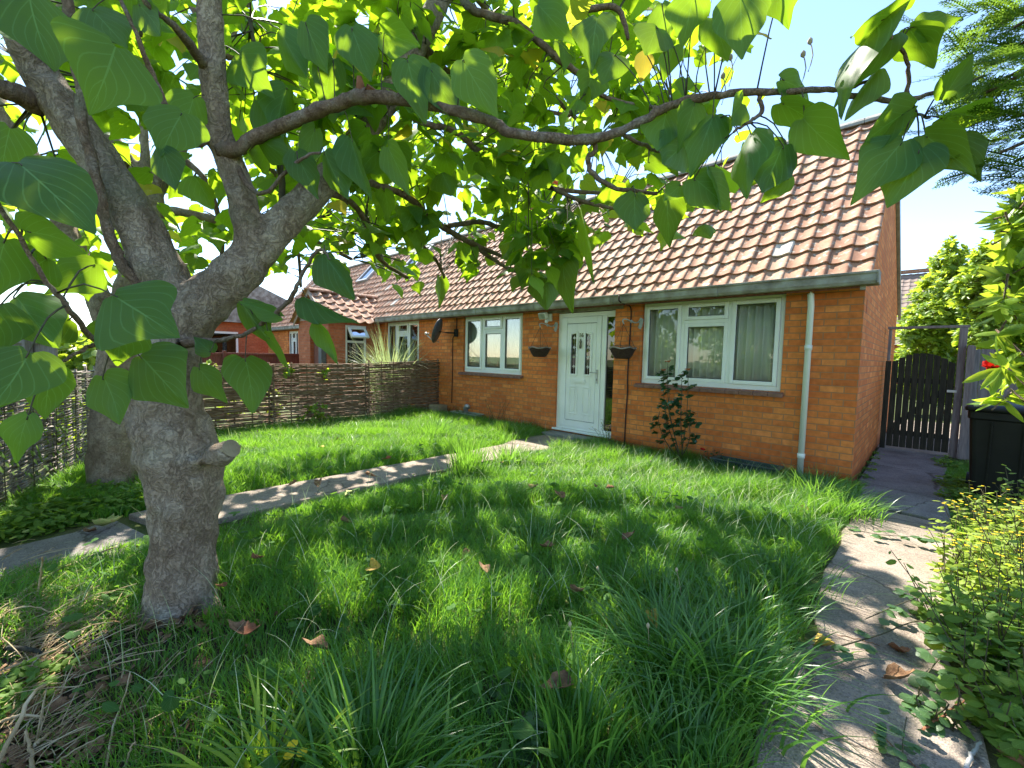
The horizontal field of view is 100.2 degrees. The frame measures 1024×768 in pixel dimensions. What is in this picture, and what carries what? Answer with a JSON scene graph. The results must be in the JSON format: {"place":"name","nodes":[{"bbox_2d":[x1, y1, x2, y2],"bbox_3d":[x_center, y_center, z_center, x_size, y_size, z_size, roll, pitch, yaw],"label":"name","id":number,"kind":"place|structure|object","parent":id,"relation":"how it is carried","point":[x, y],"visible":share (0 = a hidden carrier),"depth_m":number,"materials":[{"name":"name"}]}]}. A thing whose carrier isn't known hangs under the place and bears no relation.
{"place":"outdoors","nodes":[
{"label":"outdoors","id":0,"kind":"place"},
{"bbox_2d":[325,322,446,411],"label":"ornamental grass","id":1,"kind":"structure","parent":0,"point":[390,358],"depth_m":10.34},
{"bbox_2d":[0,349,1023,767],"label":"ground","id":2,"kind":"structure","parent":0,"point":[990,749],"depth_m":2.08,"materials":[{"name":"plant"}]},
{"bbox_2d":[0,398,57,509],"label":"wattle hurdle","id":3,"kind":"object","parent":2,"relation":"on","point":[26,459],"visible":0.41,"depth_m":4.01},
{"bbox_2d":[0,384,85,502],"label":"ivy","id":4,"kind":"object","parent":3,"relation":"attached to","point":[3,456],"visible":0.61,"depth_m":4.10,"materials":[{"name":"green plant"}]},
{"bbox_2d":[13,340,60,418],"bbox_3d":[-8.687,-0.009,7.009,4.254,1.618,0.134,3,4,21],"label":"boundary fence","id":5,"kind":"object","parent":2,"relation":"on","point":[26,345],"depth_m":6.38,"materials":[{"name":"wood"}]},
{"bbox_2d":[0,397,86,458],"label":"side garden shrub","id":6,"kind":"object","parent":2,"relation":"on","point":[59,443],"visible":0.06,"depth_m":5.79,"materials":[{"name":"green plant"}]},
{"bbox_2d":[0,521,143,582],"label":"path","id":7,"kind":"structure","parent":2,"relation":"on","point":[74,542],"depth_m":3.12,"materials":[{"name":"concrete"}]},
{"bbox_2d":[92,513,122,525],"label":"fallen leaf","id":8,"kind":"object","parent":7,"relation":"on","point":[106,521],"visible":1,"depth_m":3.37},
{"bbox_2d":[0,479,145,542],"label":"fence weeds","id":9,"kind":"object","parent":2,"relation":"on","point":[35,528],"visible":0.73,"depth_m":3.58,"materials":[{"name":"green plant"}]},
{"bbox_2d":[51,366,94,475],"bbox_3d":[-5.310,0.419,5.412,0.067,1.306,2.155,-1,4,-28],"label":"wattle hurdle","id":10,"kind":"object","parent":2,"relation":"on","point":[85,385],"visible":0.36,"depth_m":4.95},
{"bbox_2d":[0,555,146,719],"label":"ground ivy","id":11,"kind":"object","parent":2,"relation":"on","point":[16,672],"visible":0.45,"depth_m":1.83,"materials":[{"name":"green plant"}]},
{"bbox_2d":[58,330,96,369],"bbox_3d":[-30.729,-1.602,27.304,11.235,5.598,7.380,-1,5,-36],"label":"tree","id":12,"kind":"object","parent":2,"relation":"on","point":[88,356],"visible":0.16,"depth_m":27.08,"materials":[{"name":"green plant"}]},
{"bbox_2d":[0,539,236,767],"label":"straw litter","id":13,"kind":"object","parent":2,"relation":"on","point":[45,635],"visible":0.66,"depth_m":1.97,"materials":[{"name":"plant"}]},
{"bbox_2d":[0,684,46,763],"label":"stick","id":14,"kind":"object","parent":13,"relation":"on","point":[14,731],"visible":1,"depth_m":1.52,"materials":[{"name":"wood"}]},
{"bbox_2d":[5,645,44,655],"bbox_3d":[-2.229,1.218,1.958,0.231,0.043,0.029,2,4,13],"label":"stick","id":15,"kind":"object","parent":13,"relation":"on","point":[24,648],"visible":0.94,"depth_m":1.95,"materials":[{"name":"brown wood"}]},
{"bbox_2d":[24,730,35,767],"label":"stick","id":16,"kind":"object","parent":13,"relation":"on","point":[30,751],"visible":1,"depth_m":1.47,"materials":[{"name":"wood"}]},
{"bbox_2d":[0,631,83,671],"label":"stick","id":17,"kind":"object","parent":13,"relation":"on","point":[17,664],"visible":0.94,"depth_m":1.91,"materials":[{"name":"wood"}]},
{"bbox_2d":[105,672,130,766],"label":"stick","id":18,"kind":"object","parent":13,"relation":"on","point":[109,747],"visible":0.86,"depth_m":1.59,"materials":[{"name":"wood"}]},
{"bbox_2d":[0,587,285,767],"bbox_3d":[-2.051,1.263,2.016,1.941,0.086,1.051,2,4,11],"label":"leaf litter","id":19,"kind":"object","parent":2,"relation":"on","point":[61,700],"visible":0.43,"depth_m":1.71,"materials":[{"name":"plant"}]},
{"bbox_2d":[0,0,433,488],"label":"foxglove tree","id":20,"kind":"object","parent":2,"relation":"on","point":[108,454],"visible":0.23,"depth_m":4.44,"materials":[{"name":"green plant"}]},
{"bbox_2d":[203,362,273,431],"bbox_3d":[-5.091,0.299,7.107,0.068,1.335,2.042,5,5,44],"label":"wattle hurdle","id":21,"kind":"object","parent":2,"relation":"on","point":[237,407],"visible":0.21,"depth_m":7.38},
{"bbox_2d":[228,619,248,633],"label":"fallen leaf","id":22,"kind":"object","parent":2,"relation":"on","point":[234,626],"visible":0.97,"depth_m":2.05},
{"bbox_2d":[212,286,285,352],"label":"distant house","id":23,"kind":"structure","parent":2,"relation":"on","point":[232,324],"depth_m":20.83,"materials":[{"name":"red brick"}]},
{"bbox_2d":[212,331,237,352],"bbox_3d":[-13.677,-1.889,20.305,0.060,1.200,1.200,5,5,44],"label":"window","id":24,"kind":"structure","parent":23,"relation":"in","point":[231,345],"depth_m":20.38,"materials":[{"name":"white plastic"}]},
{"bbox_2d":[202,351,298,389],"bbox_3d":[-9.158,-0.403,14.433,0.137,1.420,4.688,4,4,32],"label":"timber fence","id":25,"kind":"object","parent":2,"relation":"on","point":[217,358],"visible":0.23,"depth_m":15.25,"materials":[{"name":"brown wood"}]},
{"bbox_2d":[243,621,259,634],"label":"fallen leaf","id":26,"kind":"object","parent":2,"relation":"on","point":[251,628],"visible":1,"depth_m":2.04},
{"bbox_2d":[136,650,394,767],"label":"strap leaved plant","id":27,"kind":"object","parent":2,"relation":"on","point":[233,756],"visible":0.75,"depth_m":1.46,"materials":[{"name":"green plant"}]},
{"bbox_2d":[203,359,332,425],"bbox_3d":[-4.746,0.217,8.181,2.262,1.375,1.856,3,4,29],"label":"garden shrub","id":28,"kind":"object","parent":2,"relation":"on","point":[313,407],"visible":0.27,"depth_m":8.15,"materials":[{"name":"green plant"}]},
{"bbox_2d":[0,403,549,537],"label":"side lawn grass","id":29,"kind":"structure","parent":2,"relation":"on","point":[239,474],"depth_m":6.03,"materials":[{"name":"plant"}]},
{"bbox_2d":[261,718,307,767],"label":"yellow poppy","id":30,"kind":"object","parent":2,"relation":"on","point":[287,754],"visible":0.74,"depth_m":1.38,"materials":[{"name":"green plant"}]},
{"bbox_2d":[302,634,327,649],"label":"fallen leaf","id":31,"kind":"object","parent":2,"relation":"on","point":[314,641],"visible":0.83,"depth_m":1.94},
{"bbox_2d":[270,362,368,425],"bbox_3d":[-3.744,0.230,8.488,0.068,1.352,1.902,5,5,44],"label":"wattle hurdle","id":32,"kind":"object","parent":2,"relation":"on","point":[332,390],"visible":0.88,"depth_m":8.44,"materials":[{"name":"wicker"}]},
{"bbox_2d":[129,434,578,524],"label":"path to door","id":33,"kind":"structure","parent":2,"relation":"on","point":[276,497],"depth_m":4.55,"materials":[{"name":"concrete"}]},
{"bbox_2d":[178,612,564,767],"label":"grass tuft","id":34,"kind":"object","parent":2,"relation":"on","point":[348,725],"visible":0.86,"depth_m":1.50,"materials":[{"name":"plant"}]},
{"bbox_2d":[366,358,439,416],"bbox_3d":[-2.450,0.127,9.813,0.067,1.442,1.892,5,5,44],"label":"wattle hurdle","id":35,"kind":"object","parent":2,"relation":"on","point":[402,384],"visible":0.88,"depth_m":9.76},
{"bbox_2d":[268,223,579,407],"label":"attached house","id":36,"kind":"structure","parent":2,"relation":"on","point":[385,305],"depth_m":12.09,"materials":[{"name":"orange brick"}]},
{"bbox_2d":[289,331,297,353],"bbox_3d":[-8.777,-1.510,17.317,1.080,1.250,0.078,5,5,44],"label":"window","id":37,"kind":"structure","parent":36,"relation":"in","point":[293,334],"depth_m":17.36,"materials":[{"name":"white plastic"}]},
{"bbox_2d":[355,264,379,282],"bbox_3d":[-5.198,-4.086,15.672,0.800,0.819,0.733,5,5,44],"label":"roof window","id":38,"kind":"structure","parent":36,"relation":"in","point":[369,272],"depth_m":15.61,"materials":[{"name":"white glass"}]},
{"bbox_2d":[388,321,418,362],"bbox_3d":[-2.937,-1.095,11.647,1.620,1.180,0.078,5,5,44],"label":"window","id":39,"kind":"structure","parent":36,"relation":"in","point":[412,327],"depth_m":11.61,"materials":[{"name":"white plastic"}]},
{"bbox_2d":[392,414,459,438],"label":"grass tuft","id":40,"kind":"object","parent":2,"relation":"on","point":[433,427],"visible":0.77,"depth_m":7.17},
{"bbox_2d":[42,416,835,767],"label":"lawn weeds","id":41,"kind":"object","parent":2,"relation":"on","point":[170,702],"visible":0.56,"depth_m":2.48,"materials":[{"name":"green plant"}]},
{"bbox_2d":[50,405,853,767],"bbox_3d":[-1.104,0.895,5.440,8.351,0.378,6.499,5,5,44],"label":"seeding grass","id":42,"kind":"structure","parent":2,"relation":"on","point":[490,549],"depth_m":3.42,"materials":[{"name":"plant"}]},
{"bbox_2d":[433,429,501,480],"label":"grass tuft","id":43,"kind":"object","parent":2,"relation":"on","point":[466,461],"visible":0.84,"depth_m":4.97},
{"bbox_2d":[472,672,524,714],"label":"rosette weed","id":44,"kind":"object","parent":2,"relation":"on","point":[496,694],"visible":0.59,"depth_m":1.79,"materials":[{"name":"green plant"}]},
{"bbox_2d":[0,0,999,628],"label":"foxglove tree","id":45,"kind":"object","parent":2,"relation":"on","point":[86,70],"visible":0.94,"depth_m":2.21,"materials":[{"name":"green plant"}]},
{"bbox_2d":[489,438,534,466],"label":"grass tuft","id":46,"kind":"object","parent":2,"relation":"on","point":[507,454],"visible":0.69,"depth_m":5.63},
{"bbox_2d":[444,507,598,570],"bbox_3d":[0.132,1.141,3.156,1.066,0.240,0.990,-1,5,-36],"label":"grass tuft","id":47,"kind":"object","parent":2,"relation":"on","point":[538,538],"visible":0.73,"depth_m":3.24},
{"bbox_2d":[508,697,553,765],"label":"rosette weed","id":48,"kind":"object","parent":2,"relation":"on","point":[529,713],"visible":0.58,"depth_m":1.57,"materials":[{"name":"green plant"}]},
{"bbox_2d":[517,443,563,468],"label":"grass tuft","id":49,"kind":"object","parent":2,"relation":"on","point":[539,459],"visible":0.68,"depth_m":5.65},
{"bbox_2d":[539,669,573,688],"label":"fallen leaf","id":50,"kind":"object","parent":2,"relation":"on","point":[564,675],"visible":0.81,"depth_m":1.76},
{"bbox_2d":[542,430,611,444],"bbox_3d":[1.104,0.969,7.462,1.300,0.125,0.328,5,5,44],"label":"doorstep","id":51,"kind":"object","parent":2,"relation":"on","point":[554,433],"visible":0.4,"depth_m":7.52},
{"bbox_2d":[470,621,704,767],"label":"grass tuft","id":52,"kind":"object","parent":2,"relation":"on","point":[614,736],"visible":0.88,"depth_m":1.61,"materials":[{"name":"plant"}]},
{"bbox_2d":[580,510,684,565],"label":"grass tuft","id":53,"kind":"object","parent":2,"relation":"on","point":[645,532],"visible":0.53,"depth_m":3.34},
{"bbox_2d":[430,113,900,484],"bbox_3d":[3.406,-2.171,9.785,8.124,6.390,7.058,5,5,44],"label":"bungalow","id":54,"kind":"object","parent":2,"relation":"on","point":[769,322],"visible":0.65,"depth_m":6.22,"materials":[{"name":"orange brick"}]},
{"bbox_2d":[425,319,457,342],"bbox_3d":[-1.623,-1.224,9.882,0.673,0.555,0.410,-1,4,-30],"label":"satellite dish","id":55,"kind":"object","parent":54,"relation":"attached to","point":[437,330],"visible":1,"depth_m":9.79,"materials":[{"name":"black metal"}]},
{"bbox_2d":[465,313,522,374],"bbox_3d":[-0.409,-0.849,9.195,1.820,1.240,0.078,5,5,44],"label":"window","id":56,"kind":"structure","parent":54,"relation":"in","point":[493,343],"depth_m":9.15,"materials":[{"name":"white plastic"}]},
{"bbox_2d":[539,322,557,331],"bbox_3d":[0.663,-1.054,7.859,0.357,0.184,0.078,0,4,-12],"label":"basket bracket","id":57,"kind":"object","parent":54,"relation":"attached to","point":[555,325],"visible":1,"depth_m":7.86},
{"bbox_2d":[528,328,550,356],"bbox_3d":[0.510,-0.765,7.819,0.423,0.542,0.424,5,5,44],"label":"hanging basket","id":58,"kind":"object","parent":57,"relation":"hanging from","point":[540,351],"visible":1,"depth_m":7.70,"materials":[{"name":"wicker"}]},
{"bbox_2d":[559,316,602,429],"bbox_3d":[1.199,-0.204,7.612,0.839,1.964,0.124,5,5,44],"label":"front door","id":59,"kind":"structure","parent":54,"relation":"in","point":[581,336],"depth_m":7.59,"materials":[{"name":"white plastic"}]},
{"bbox_2d":[622,318,643,328],"bbox_3d":[1.873,-0.951,6.685,0.357,0.184,0.078,0,4,-12],"label":"basket bracket","id":60,"kind":"object","parent":54,"relation":"attached to","point":[640,321],"visible":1,"depth_m":6.69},
{"bbox_2d":[609,324,636,358],"bbox_3d":[1.721,-0.661,6.645,0.423,0.542,0.424,5,5,44],"label":"hanging basket","id":61,"kind":"object","parent":60,"relation":"hanging from","point":[622,352],"visible":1,"depth_m":6.53,"materials":[{"name":"wicker"}]},
{"bbox_2d":[642,294,785,391],"bbox_3d":[2.806,-0.579,6.148,1.915,1.240,0.182,5,5,44],"label":"window","id":62,"kind":"structure","parent":54,"relation":"in","point":[737,342],"depth_m":6.03,"materials":[{"name":"white plastic"}]},
{"bbox_2d":[565,544,768,656],"bbox_3d":[0.844,1.181,2.391,1.124,0.291,1.078,5,5,44],"label":"grass tuft","id":63,"kind":"object","parent":2,"relation":"on","point":[642,598],"visible":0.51,"depth_m":2.48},
{"bbox_2d":[538,558,811,735],"bbox_3d":[0.713,1.165,1.969,1.225,0.372,1.124,0,4,-16],"label":"grass tuft","id":64,"kind":"object","parent":2,"relation":"on","point":[642,619],"visible":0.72,"depth_m":1.98,"materials":[{"name":"plant"}]},
{"bbox_2d":[649,360,701,460],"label":"rose bush","id":65,"kind":"object","parent":2,"relation":"on","point":[670,404],"visible":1,"depth_m":5.96,"materials":[{"name":"green plant"}]},
{"bbox_2d":[566,637,804,767],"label":"grass tuft","id":66,"kind":"object","parent":2,"relation":"on","point":[750,754],"visible":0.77,"depth_m":1.60,"materials":[{"name":"plant"}]},
{"bbox_2d":[559,565,929,767],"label":"grass tuft","id":67,"kind":"object","parent":2,"relation":"on","point":[783,680],"visible":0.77,"depth_m":1.78,"materials":[{"name":"plant"}]},
{"bbox_2d":[710,455,783,475],"bbox_3d":[3.009,1.075,5.522,0.269,0.150,0.806,-2,5,-43],"label":"plant trough","id":68,"kind":"object","parent":2,"relation":"on","point":[760,467],"visible":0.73,"depth_m":5.49,"materials":[{"name":"grey plastic"}]},
{"bbox_2d":[648,553,918,666],"bbox_3d":[1.285,1.190,2.379,1.097,0.294,0.976,1,4,3],"label":"grass tuft","id":69,"kind":"object","parent":2,"relation":"on","point":[789,603],"visible":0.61,"depth_m":2.41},
{"bbox_2d":[708,528,921,623],"bbox_3d":[1.782,1.191,2.686,1.148,0.274,0.947,5,5,44],"label":"grass tuft","id":70,"kind":"object","parent":2,"relation":"on","point":[812,591],"visible":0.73,"depth_m":2.68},
{"bbox_2d":[769,459,873,509],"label":"grass tuft","id":71,"kind":"object","parent":2,"relation":"on","point":[817,481],"visible":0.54,"depth_m":4.41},
{"bbox_2d":[765,475,918,526],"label":"grass tuft","id":72,"kind":"object","parent":2,"relation":"on","point":[866,512],"visible":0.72,"depth_m":4.02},
{"bbox_2d":[879,325,970,457],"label":"garden gate","id":73,"kind":"structure","parent":2,"relation":"on","point":[944,383],"depth_m":6.97,"materials":[{"name":"brown wood"}]},
{"bbox_2d":[893,235,980,414],"bbox_3d":[12.448,-1.710,12.395,3.366,5.266,2.091,1,4,-10],"label":"bay tree","id":74,"kind":"object","parent":2,"relation":"on","point":[932,307],"visible":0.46,"depth_m":12.07,"materials":[{"name":"green plant"}]},
{"bbox_2d":[894,268,980,391],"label":"house","id":75,"kind":"structure","parent":2,"relation":"on","point":[908,281],"depth_m":26.87,"materials":[{"name":"red brick"}]},
{"bbox_2d":[885,550,1023,682],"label":"leafy weed","id":76,"kind":"object","parent":2,"relation":"on","point":[949,618],"visible":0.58,"depth_m":2.12,"materials":[{"name":"green plant"}]},
{"bbox_2d":[900,0,1023,207],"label":"cypress tree","id":77,"kind":"object","parent":2,"relation":"on","point":[1011,50],"visible":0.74,"depth_m":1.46,"materials":[{"name":"green plant"}]},
{"bbox_2d":[903,574,1023,633],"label":"leafy weed","id":78,"kind":"object","parent":2,"relation":"on","point":[920,614],"visible":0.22,"depth_m":2.40,"materials":[{"name":"green plant"}]},
{"bbox_2d":[930,454,999,505],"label":"path edge weeds","id":79,"kind":"object","parent":2,"relation":"on","point":[949,482],"visible":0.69,"depth_m":4.96,"materials":[{"name":"green plant"}]},
{"bbox_2d":[910,576,1023,739],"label":"leafy weed","id":80,"kind":"object","parent":2,"relation":"on","point":[1001,678],"visible":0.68,"depth_m":1.80,"materials":[{"name":"green plant"}]},
{"bbox_2d":[929,520,1023,632],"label":"flowering weed","id":81,"kind":"object","parent":2,"relation":"on","point":[974,581],"visible":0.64,"depth_m":2.52,"materials":[{"name":"green plant"}]},
{"bbox_2d":[932,479,1022,553],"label":"flowering weed","id":82,"kind":"object","parent":2,"relation":"on","point":[964,513],"visible":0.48,"depth_m":3.51,"materials":[{"name":"green plant"}]},
{"bbox_2d":[943,237,1015,394],"bbox_3d":[11.602,-1.219,10.082,2.184,4.535,1.745,1,4,3],"label":"hedge shrub","id":83,"kind":"object","parent":2,"relation":"on","point":[966,291],"visible":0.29,"depth_m":10.16,"materials":[{"name":"green plant"}]},
{"bbox_2d":[940,458,1021,543],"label":"verge grass","id":84,"kind":"structure","parent":2,"relation":"on","point":[954,472],"depth_m":4.38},
{"bbox_2d":[943,492,1023,570],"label":"flowering weed","id":85,"kind":"object","parent":2,"relation":"on","point":[990,528],"visible":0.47,"depth_m":3.18,"materials":[{"name":"green plant"}]},
{"bbox_2d":[950,590,1023,693],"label":"leafy weed","id":86,"kind":"object","parent":2,"relation":"on","point":[991,616],"visible":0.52,"depth_m":1.96,"materials":[{"name":"green plant"}]},
{"bbox_2d":[957,345,1017,459],"bbox_3d":[7.817,0.363,5.763,0.136,1.768,2.429,-2,5,-43],"label":"side fence","id":87,"kind":"object","parent":2,"relation":"on","point":[973,365],"visible":0.31,"depth_m":6.55,"materials":[{"name":"grey wood"}]},
{"bbox_2d":[959,539,1023,653],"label":"leafy weed","id":88,"kind":"object","parent":2,"relation":"on","point":[1014,593],"visible":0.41,"depth_m":2.21,"materials":[{"name":"green plant"}]},
{"bbox_2d":[962,181,1023,422],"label":"lance leaved shrub","id":89,"kind":"object","parent":2,"relation":"on","point":[1004,291],"visible":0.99,"depth_m":2.42,"materials":[{"name":"green plant"}]},
{"bbox_2d":[965,401,1023,504],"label":"wheelie bin","id":90,"kind":"object","parent":2,"relation":"on","point":[996,437],"visible":0.69,"depth_m":4.47,"materials":[{"name":"black plastic"}]},
{"bbox_2d":[967,519,1023,600],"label":"flowering weed","id":91,"kind":"object","parent":2,"relation":"on","point":[1003,542],"visible":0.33,"depth_m":2.65,"materials":[{"name":"green plant"}]},
{"bbox_2d":[968,524,1023,623],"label":"flowering weed","id":92,"kind":"object","parent":2,"relation":"on","point":[1010,549],"visible":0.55,"depth_m":2.46,"materials":[{"name":"green plant"}]},
{"bbox_2d":[976,501,1023,569],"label":"flowering weed","id":93,"kind":"object","parent":2,"relation":"on","point":[1011,515],"visible":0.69,"depth_m":3.06,"materials":[{"name":"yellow plant"}]},
{"bbox_2d":[989,464,1023,531],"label":"flowering weed","id":94,"kind":"object","parent":2,"relation":"on","point":[1005,497],"visible":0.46,"depth_m":3.63,"materials":[{"name":"green plant"}]},
{"bbox_2d":[0,0,1023,348],"label":"sky","id":95,"kind":"structure","parent":0,"point":[929,215],"materials":[{"name":"white"}]},
{"bbox_2d":[752,506,989,767],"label":"garden path","id":96,"kind":"structure","parent":0,"point":[950,749],"depth_m":2.05,"materials":[{"name":"concrete"}]},
{"bbox_2d":[800,633,835,645],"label":"fallen leaf","id":97,"kind":"object","parent":96,"relation":"on","point":[821,637],"visible":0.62,"depth_m":2.19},
{"bbox_2d":[780,617,959,662],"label":"bramble","id":98,"kind":"object","parent":96,"relation":"on","point":[868,648],"visible":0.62,"depth_m":2.09,"materials":[{"name":"green plant"}]},
{"bbox_2d":[882,662,914,678],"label":"fallen leaf","id":99,"kind":"object","parent":96,"relation":"on","point":[894,670],"visible":1,"depth_m":1.92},
{"bbox_2d":[871,702,931,767],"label":"cleaver weed","id":100,"kind":"object","parent":96,"relation":"on","point":[909,747],"visible":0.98,"depth_m":1.58,"materials":[{"name":"green plant"}]},
{"bbox_2d":[848,525,969,547],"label":"bramble","id":101,"kind":"object","parent":96,"relation":"on","point":[918,538],"visible":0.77,"depth_m":3.45,"materials":[{"name":"green plant"}]},
{"bbox_2d":[865,575,987,625],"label":"bramble","id":102,"kind":"object","parent":96,"relation":"on","point":[899,610],"visible":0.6,"depth_m":2.43,"materials":[{"name":"green plant"}]},
{"bbox_2d":[899,684,963,737],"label":"rosette weed","id":103,"kind":"object","parent":96,"relation":"on","point":[928,709],"visible":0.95,"depth_m":1.72,"materials":[{"name":"green plant"}]},
{"bbox_2d":[908,610,1021,690],"bbox_3d":[2.204,1.283,2.118,0.932,0.132,0.229,0,4,-25],"label":"bramble","id":104,"kind":"object","parent":96,"relation":"on","point":[928,680],"visible":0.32,"depth_m":2.01,"materials":[{"name":"green plant"}]},
{"bbox_2d":[920,519,1023,593],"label":"flowering weed","id":105,"kind":"object","parent":96,"relation":"on","point":[949,562],"visible":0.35,"depth_m":2.91,"materials":[{"name":"green plant"}]},
{"bbox_2d":[963,740,982,767],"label":"stick","id":106,"kind":"object","parent":96,"relation":"on","point":[969,759],"visible":1,"depth_m":1.56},
{"bbox_2d":[932,656,1023,767],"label":"leafy weed","id":107,"kind":"object","parent":96,"relation":"on","point":[999,712],"visible":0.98,"depth_m":1.66,"materials":[{"name":"green plant"}]},
{"bbox_2d":[854,447,953,524],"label":"side path","id":108,"kind":"structure","parent":0,"point":[910,474],"depth_m":5.17,"materials":[{"name":"concrete"}]},
{"bbox_2d":[845,451,884,495],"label":"wall weeds","id":109,"kind":"object","parent":108,"relation":"on","point":[863,468],"depth_m":5.77,"materials":[{"name":"green plant"}]},
{"bbox_2d":[877,420,968,459],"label":"passage ground","id":110,"kind":"structure","parent":0,"point":[923,451],"depth_m":7.39,"materials":[{"name":"concrete"}]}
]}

